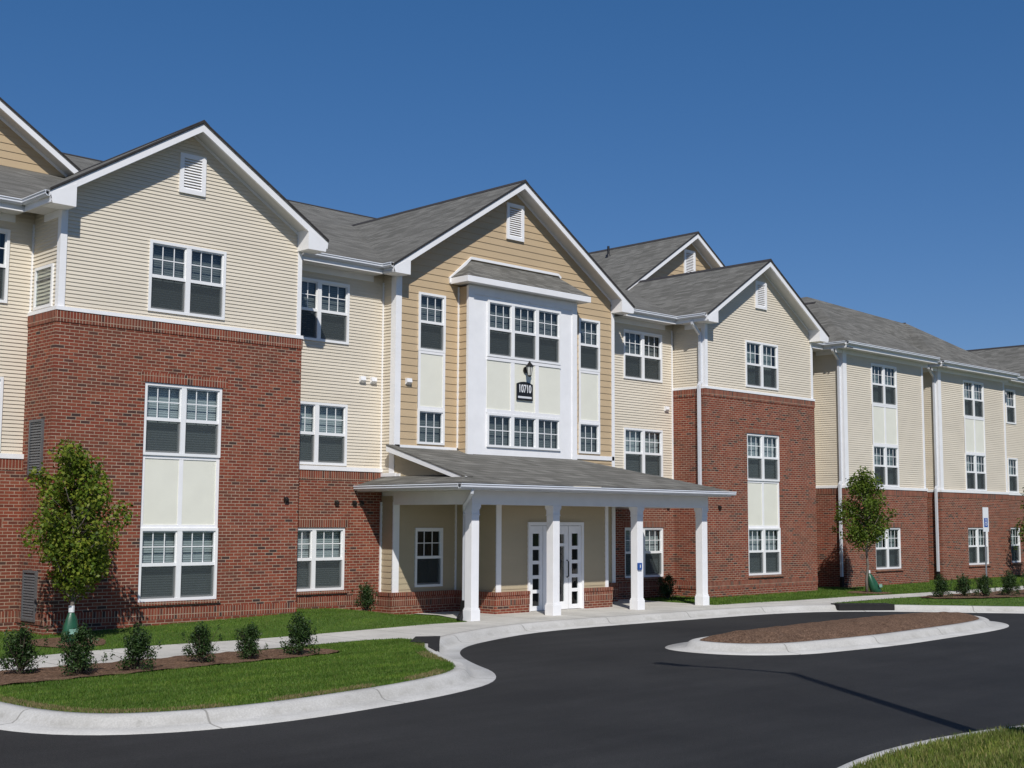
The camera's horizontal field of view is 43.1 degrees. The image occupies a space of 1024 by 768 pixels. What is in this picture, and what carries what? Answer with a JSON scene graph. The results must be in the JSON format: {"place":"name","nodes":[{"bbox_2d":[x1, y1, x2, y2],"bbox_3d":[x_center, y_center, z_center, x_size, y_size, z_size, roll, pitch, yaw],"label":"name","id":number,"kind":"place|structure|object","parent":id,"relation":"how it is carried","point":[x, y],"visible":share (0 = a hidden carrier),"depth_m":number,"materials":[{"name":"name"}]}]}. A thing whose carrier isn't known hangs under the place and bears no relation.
{"place":"outdoors","nodes":[
{"label":"outdoors","id":0,"kind":"place"},
{"bbox_2d":[0,638,455,712],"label":"lawn","id":1,"kind":"structure","parent":0,"point":[19,683],"depth_m":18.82,"materials":[{"name":"green plant"}]},
{"bbox_2d":[0,648,339,684],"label":"mulch bed","id":2,"kind":"object","parent":1,"relation":"on","point":[54,673],"visible":0.77,"depth_m":20.61,"materials":[{"name":"brown wood"}]},
{"bbox_2d":[0,622,48,673],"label":"holly shrub","id":3,"kind":"object","parent":2,"relation":"on","point":[22,655],"visible":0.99,"depth_m":19.45,"materials":[{"name":"green plant"}]},
{"bbox_2d":[56,622,107,674],"bbox_3d":[-6.484,3.983,19.565,0.786,0.827,0.791,4,-7,-29],"label":"holly shrub","id":4,"kind":"object","parent":2,"relation":"on","point":[80,664],"visible":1,"depth_m":19.46,"materials":[{"name":"green plant"}]},
{"bbox_2d":[110,622,161,671],"bbox_3d":[-5.817,4.094,20.173,0.705,0.769,0.642,-4,-8,38],"label":"holly shrub","id":5,"kind":"object","parent":2,"relation":"on","point":[138,649],"visible":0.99,"depth_m":20.11,"materials":[{"name":"green plant"}]},
{"bbox_2d":[181,620,221,662],"bbox_3d":[-5.064,4.218,21.192,0.638,0.700,0.557,-2,-6,18],"label":"holly shrub","id":6,"kind":"object","parent":2,"relation":"on","point":[204,648],"visible":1,"depth_m":21.16,"materials":[{"name":"green plant"}]},
{"bbox_2d":[234,620,268,658],"bbox_3d":[-4.405,4.318,21.887,0.629,0.662,0.633,4,-7,-29],"label":"holly shrub","id":7,"kind":"object","parent":2,"relation":"on","point":[249,646],"visible":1,"depth_m":21.81,"materials":[{"name":"green plant"}]},
{"bbox_2d":[279,611,320,655],"bbox_3d":[-3.686,4.350,22.569,0.721,0.786,0.656,0,-6,3],"label":"holly shrub","id":8,"kind":"object","parent":2,"relation":"on","point":[298,636],"visible":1,"depth_m":22.49,"materials":[{"name":"green plant"}]},
{"bbox_2d":[0,607,466,658],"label":"lawn","id":9,"kind":"structure","parent":0,"point":[273,629],"depth_m":27.45,"materials":[{"name":"green plant"}]},
{"bbox_2d":[26,637,105,646],"bbox_3d":[-8.308,4.828,24.279,1.602,0.067,1.342,6,-8,-44],"label":"mulch bed","id":10,"kind":"object","parent":9,"relation":"on","point":[52,642],"visible":0.45,"depth_m":24.17,"materials":[{"name":"brown wood"}]},
{"bbox_2d":[61,606,78,641],"bbox_3d":[-8.256,4.508,24.316,0.339,0.700,0.267,6,-8,-44],"label":"watering bag","id":11,"kind":"object","parent":10,"relation":"on","point":[71,622],"visible":0.61,"depth_m":24.23,"materials":[{"name":"green plastic"}]},
{"bbox_2d":[16,436,138,605],"bbox_3d":[-8.218,2.921,24.515,2.119,3.893,2.078,6,-8,-44],"label":"maple tree","id":12,"kind":"object","parent":10,"relation":"on","point":[81,560],"visible":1,"depth_m":24.30,"materials":[{"name":"green plant"}]},
{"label":"mulch bed","id":13,"kind":"structure","parent":9,"relation":"on","visible":0},
{"bbox_2d":[351,582,378,611],"bbox_3d":[-3.559,5.187,31.616,0.589,0.740,0.674,5,-8,-38],"label":"holly shrub","id":14,"kind":"object","parent":13,"relation":"on","point":[367,599],"visible":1,"depth_m":31.59,"materials":[{"name":"green plant"}]},
{"bbox_2d":[0,612,1023,767],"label":"parking lot","id":15,"kind":"structure","parent":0,"point":[639,695],"depth_m":16.93,"materials":[{"name":"black asphalt"}]},
{"bbox_2d":[410,636,439,651],"bbox_3d":[-1.668,5.013,24.754,0.579,0.150,2.965,1,-6,-3],"label":"storm drain","id":16,"kind":"object","parent":15,"relation":"on","point":[433,642],"visible":0.46,"depth_m":25.23,"materials":[{"name":"metal"}]},
{"bbox_2d":[0,605,1023,734],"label":"curb","id":17,"kind":"structure","parent":15,"relation":"on","point":[464,674],"depth_m":17.69,"materials":[{"name":"concrete"}]},
{"bbox_2d":[665,616,1008,654],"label":"island curb","id":18,"kind":"structure","parent":15,"relation":"on","point":[979,625],"depth_m":26.05,"materials":[{"name":"concrete"}]},
{"bbox_2d":[700,612,978,642],"bbox_3d":[7.894,5.351,29.052,10.820,0.197,2.193,6,-8,-44],"label":"mulch bed","id":19,"kind":"object","parent":18,"relation":"on","point":[843,628],"visible":1,"depth_m":27.33,"materials":[{"name":"brown wood"}]},
{"bbox_2d":[831,603,894,609],"bbox_3d":[10.016,6.360,37.074,1.650,0.165,0.620,1,-6,-8],"label":"storm drain","id":20,"kind":"object","parent":15,"relation":"on","point":[863,606],"visible":0.93,"depth_m":36.79,"materials":[{"name":"metal"}]},
{"bbox_2d":[838,725,1023,767],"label":"curb","id":21,"kind":"structure","parent":15,"relation":"on","point":[847,765],"depth_m":13.38,"materials":[{"name":"concrete"}]},
{"bbox_2d":[0,586,1023,670],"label":"walkway","id":22,"kind":"structure","parent":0,"point":[619,607],"depth_m":29.69,"materials":[{"name":"concrete"}]},
{"bbox_2d":[0,97,1023,634],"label":"apartment building","id":23,"kind":"structure","parent":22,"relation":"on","point":[242,379],"depth_m":33.38,"materials":[{"name":"red brick"}]},
{"bbox_2d":[0,377,3,448],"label":"window","id":24,"kind":"structure","parent":23,"relation":"in","point":[1,378],"depth_m":26.36,"materials":[{"name":"white plastic"}]},
{"bbox_2d":[0,228,10,302],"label":"window","id":25,"kind":"structure","parent":23,"relation":"in","point":[4,233],"depth_m":26.65,"materials":[{"name":"white plastic"}]},
{"bbox_2d":[33,263,54,310],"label":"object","id":26,"kind":"structure","parent":23,"relation":"in","point":[51,266],"depth_m":26.57,"materials":[{"name":"white plastic"}]},
{"bbox_2d":[138,528,217,601],"bbox_3d":[-7.273,3.842,27.732,1.860,1.525,0.610,6,-8,-44],"label":"window","id":27,"kind":"structure","parent":23,"relation":"in","point":[176,564],"depth_m":27.55,"materials":[{"name":"white plastic"}]},
{"bbox_2d":[143,382,221,457],"bbox_3d":[-7.258,0.808,28.051,1.860,1.528,0.610,6,-8,-44],"label":"window","id":28,"kind":"structure","parent":23,"relation":"in","point":[180,420],"depth_m":27.88,"materials":[{"name":"white plastic"}]},
{"bbox_2d":[147,239,226,319],"bbox_3d":[-7.230,-2.222,28.356,1.860,1.530,0.610,6,-8,-44],"label":"window","id":29,"kind":"structure","parent":23,"relation":"in","point":[186,280],"depth_m":28.17,"materials":[{"name":"grey glass"}]},
{"bbox_2d":[296,528,344,591],"bbox_3d":[-5.014,4.268,31.667,1.840,1.525,0.610,6,-8,-44],"label":"window","id":30,"kind":"structure","parent":23,"relation":"in","point":[320,551],"depth_m":31.68,"materials":[{"name":"white plastic"}]},
{"bbox_2d":[299,401,347,465],"bbox_3d":[-4.986,1.232,31.973,1.840,1.528,0.610,6,-8,-44],"label":"window","id":31,"kind":"structure","parent":23,"relation":"in","point":[323,426],"depth_m":31.98,"materials":[{"name":"white plastic"}]},
{"bbox_2d":[301,277,349,344],"bbox_3d":[-4.970,-1.797,32.292,1.840,1.530,0.610,6,-8,-44],"label":"window","id":32,"kind":"structure","parent":23,"relation":"in","point":[325,305],"depth_m":32.27,"materials":[{"name":"grey glass"}]},
{"bbox_2d":[414,528,442,586],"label":"window","id":33,"kind":"structure","parent":23,"relation":"in","point":[428,567],"depth_m":33.50,"materials":[{"name":"glass"}]},
{"bbox_2d":[416,408,444,444],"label":"window","id":34,"kind":"structure","parent":23,"relation":"in","point":[430,423],"depth_m":33.85,"materials":[{"name":"white plastic"}]},
{"bbox_2d":[418,292,445,352],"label":"window","id":35,"kind":"structure","parent":23,"relation":"in","point":[432,307],"depth_m":34.07,"materials":[{"name":"grey glass"}]},
{"bbox_2d":[486,413,560,450],"bbox_3d":[0.150,1.343,35.733,2.830,0.910,0.610,6,-8,-44],"label":"window","id":36,"kind":"structure","parent":23,"relation":"in","point":[546,431],"depth_m":35.66,"materials":[{"name":"white plastic"}]},
{"bbox_2d":[487,300,560,364],"bbox_3d":[0.164,-1.379,36.019,2.830,1.530,0.610,6,-8,-44],"label":"window","id":37,"kind":"structure","parent":23,"relation":"in","point":[543,345],"depth_m":35.86,"materials":[{"name":"grey glass"}]},
{"bbox_2d":[516,382,532,400],"bbox_3d":[0.346,0.193,35.620,0.616,0.510,0.042,6,-8,-44],"label":"address sign","id":38,"kind":"object","parent":23,"relation":"attached to","point":[524,390],"visible":1,"depth_m":35.60,"materials":[{"name":"black metal"}]},
{"bbox_2d":[523,361,533,376],"bbox_3d":[0.461,-0.414,35.627,0.230,0.440,0.260,6,-8,-44],"label":"wall lantern","id":39,"kind":"object","parent":23,"relation":"attached to","point":[528,369],"depth_m":35.56,"materials":[{"name":"brown metal"}]},
{"bbox_2d":[527,522,583,611],"bbox_3d":[0.881,4.910,34.692,2.120,2.500,0.978,6,-8,-44],"label":"entrance door","id":40,"kind":"structure","parent":23,"relation":"in","point":[571,533],"depth_m":34.74,"materials":[{"name":"white wood"}]},
{"bbox_2d":[578,318,599,371],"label":"window","id":41,"kind":"structure","parent":23,"relation":"in","point":[588,330],"depth_m":38.29,"materials":[{"name":"grey glass"}]},
{"bbox_2d":[578,422,599,453],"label":"window","id":42,"kind":"structure","parent":23,"relation":"in","point":[588,433],"depth_m":38.07,"materials":[{"name":"white plastic"}]},
{"bbox_2d":[637,563,641,569],"bbox_3d":[3.411,4.865,34.627,0.150,0.180,0.046,6,-8,-44],"label":"door push box","id":43,"kind":"object","parent":23,"relation":"attached to","point":[639,566],"visible":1,"depth_m":34.59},
{"bbox_2d":[623,427,662,476],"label":"window","id":44,"kind":"structure","parent":23,"relation":"in","point":[643,448],"depth_m":40.42,"materials":[{"name":"white plastic"}]},
{"bbox_2d":[623,329,662,382],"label":"window","id":45,"kind":"structure","parent":23,"relation":"in","point":[642,351],"depth_m":40.70,"materials":[{"name":"grey glass"}]},
{"bbox_2d":[625,527,662,577],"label":"window","id":46,"kind":"structure","parent":23,"relation":"in","point":[652,536],"depth_m":40.35,"materials":[{"name":"white plastic"}]},
{"bbox_2d":[745,340,778,390],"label":"window","id":47,"kind":"structure","parent":23,"relation":"in","point":[761,359],"depth_m":43.02,"materials":[{"name":"grey glass"}]},
{"bbox_2d":[747,433,779,481],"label":"window","id":48,"kind":"structure","parent":23,"relation":"in","point":[763,464],"depth_m":42.72,"materials":[{"name":"white plastic"}]},
{"bbox_2d":[748,528,780,575],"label":"window","id":49,"kind":"structure","parent":23,"relation":"in","point":[764,544],"depth_m":42.39,"materials":[{"name":"white plastic"}]},
{"bbox_2d":[870,363,897,406],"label":"window","id":50,"kind":"structure","parent":23,"relation":"in","point":[883,377],"depth_m":48.94,"materials":[{"name":"grey glass"}]},
{"bbox_2d":[872,445,899,486],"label":"window","id":51,"kind":"structure","parent":23,"relation":"in","point":[885,458],"depth_m":48.67,"materials":[{"name":"white plastic"}]},
{"bbox_2d":[875,528,900,568],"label":"window","id":52,"kind":"structure","parent":23,"relation":"in","point":[888,551],"depth_m":48.46,"materials":[{"name":"white plastic"}]},
{"bbox_2d":[962,380,984,418],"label":"window","id":53,"kind":"structure","parent":23,"relation":"in","point":[973,392],"depth_m":54.52,"materials":[{"name":"white plastic"}]},
{"bbox_2d":[965,453,986,490],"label":"window","id":54,"kind":"structure","parent":23,"relation":"in","point":[975,464],"depth_m":54.18,"materials":[{"name":"white plastic"}]},
{"bbox_2d":[968,528,988,564],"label":"window","id":55,"kind":"structure","parent":23,"relation":"in","point":[975,535],"depth_m":53.85,"materials":[{"name":"white plastic"}]},
{"bbox_2d":[1005,389,1015,423],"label":"window","id":56,"kind":"structure","parent":23,"relation":"in","point":[1010,400],"depth_m":57.81,"materials":[{"name":"white plastic"}]},
{"bbox_2d":[1007,458,1018,492],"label":"window","id":57,"kind":"structure","parent":23,"relation":"in","point":[1013,484],"depth_m":57.47,"materials":[{"name":"white plastic"}]},
{"bbox_2d":[1011,527,1020,562],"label":"window","id":58,"kind":"structure","parent":23,"relation":"in","point":[1015,539],"depth_m":57.20,"materials":[{"name":"white plastic"}]},
{"bbox_2d":[0,0,1023,349],"label":"sky","id":59,"kind":"structure","parent":0,"point":[872,151],"materials":[{"name":"blue"}]},
{"bbox_2d":[644,575,1023,604],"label":"lawn","id":60,"kind":"structure","parent":0,"point":[816,595],"depth_m":41.98,"materials":[{"name":"green plant"}]},
{"bbox_2d":[656,573,680,597],"bbox_3d":[4.795,6.165,39.759,0.775,0.815,0.780,0,-6,4],"label":"holly shrub","id":61,"kind":"object","parent":60,"relation":"on","point":[666,589],"visible":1,"depth_m":39.67,"materials":[{"name":"green plant"}]},
{"bbox_2d":[848,591,888,593],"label":"mulch bed","id":62,"kind":"object","parent":60,"relation":"on","point":[869,592],"visible":0.88,"depth_m":43.21,"materials":[{"name":"brown wood"}]},
{"bbox_2d":[831,465,897,591],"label":"maple tree","id":63,"kind":"object","parent":62,"relation":"on","point":[865,490],"visible":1,"depth_m":43.50,"materials":[{"name":"green plant"}]},
{"bbox_2d":[868,570,881,591],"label":"watering bag","id":64,"kind":"object","parent":62,"relation":"on","point":[873,585],"visible":0.97,"depth_m":43.39,"materials":[{"name":"green plastic"}]},
{"bbox_2d":[1014,487,1023,550],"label":"maple tree","id":65,"kind":"object","parent":60,"relation":"on","point":[1021,530],"visible":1,"depth_m":54.90,"materials":[{"name":"green plant"}]},
{"bbox_2d":[834,596,1023,605],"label":"lawn","id":66,"kind":"structure","parent":0,"point":[954,601],"depth_m":39.00,"materials":[{"name":"green plant"}]},
{"bbox_2d":[921,590,1023,597],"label":"mulch bed","id":67,"kind":"object","parent":66,"relation":"on","point":[994,594],"visible":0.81,"depth_m":41.64,"materials":[{"name":"brown wood"}]},
{"bbox_2d":[929,574,953,596],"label":"holly shrub","id":68,"kind":"object","parent":67,"relation":"on","point":[941,586],"visible":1,"depth_m":40.74,"materials":[{"name":"green plant"}]},
{"bbox_2d":[951,573,973,595],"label":"holly shrub","id":69,"kind":"object","parent":67,"relation":"on","point":[963,582],"visible":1,"depth_m":41.38,"materials":[{"name":"green plant"}]},
{"bbox_2d":[972,573,996,595],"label":"holly shrub","id":70,"kind":"object","parent":67,"relation":"on","point":[983,585],"visible":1,"depth_m":41.52,"materials":[{"name":"green plant"}]},
{"bbox_2d":[982,507,988,575],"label":"parking sign","id":71,"kind":"object","parent":67,"relation":"on","point":[985,520],"visible":0.95,"depth_m":42.74,"materials":[{"name":"metal"}]},
{"bbox_2d":[994,570,1022,595],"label":"holly shrub","id":72,"kind":"object","parent":67,"relation":"on","point":[1010,584],"visible":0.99,"depth_m":41.92,"materials":[{"name":"green plant"}]},
{"bbox_2d":[848,723,1023,767],"bbox_3d":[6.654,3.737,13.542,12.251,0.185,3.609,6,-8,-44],"label":"grass","id":73,"kind":"structure","parent":0,"point":[939,748],"depth_m":12.94,"materials":[{"name":"green plant"}]}
]}

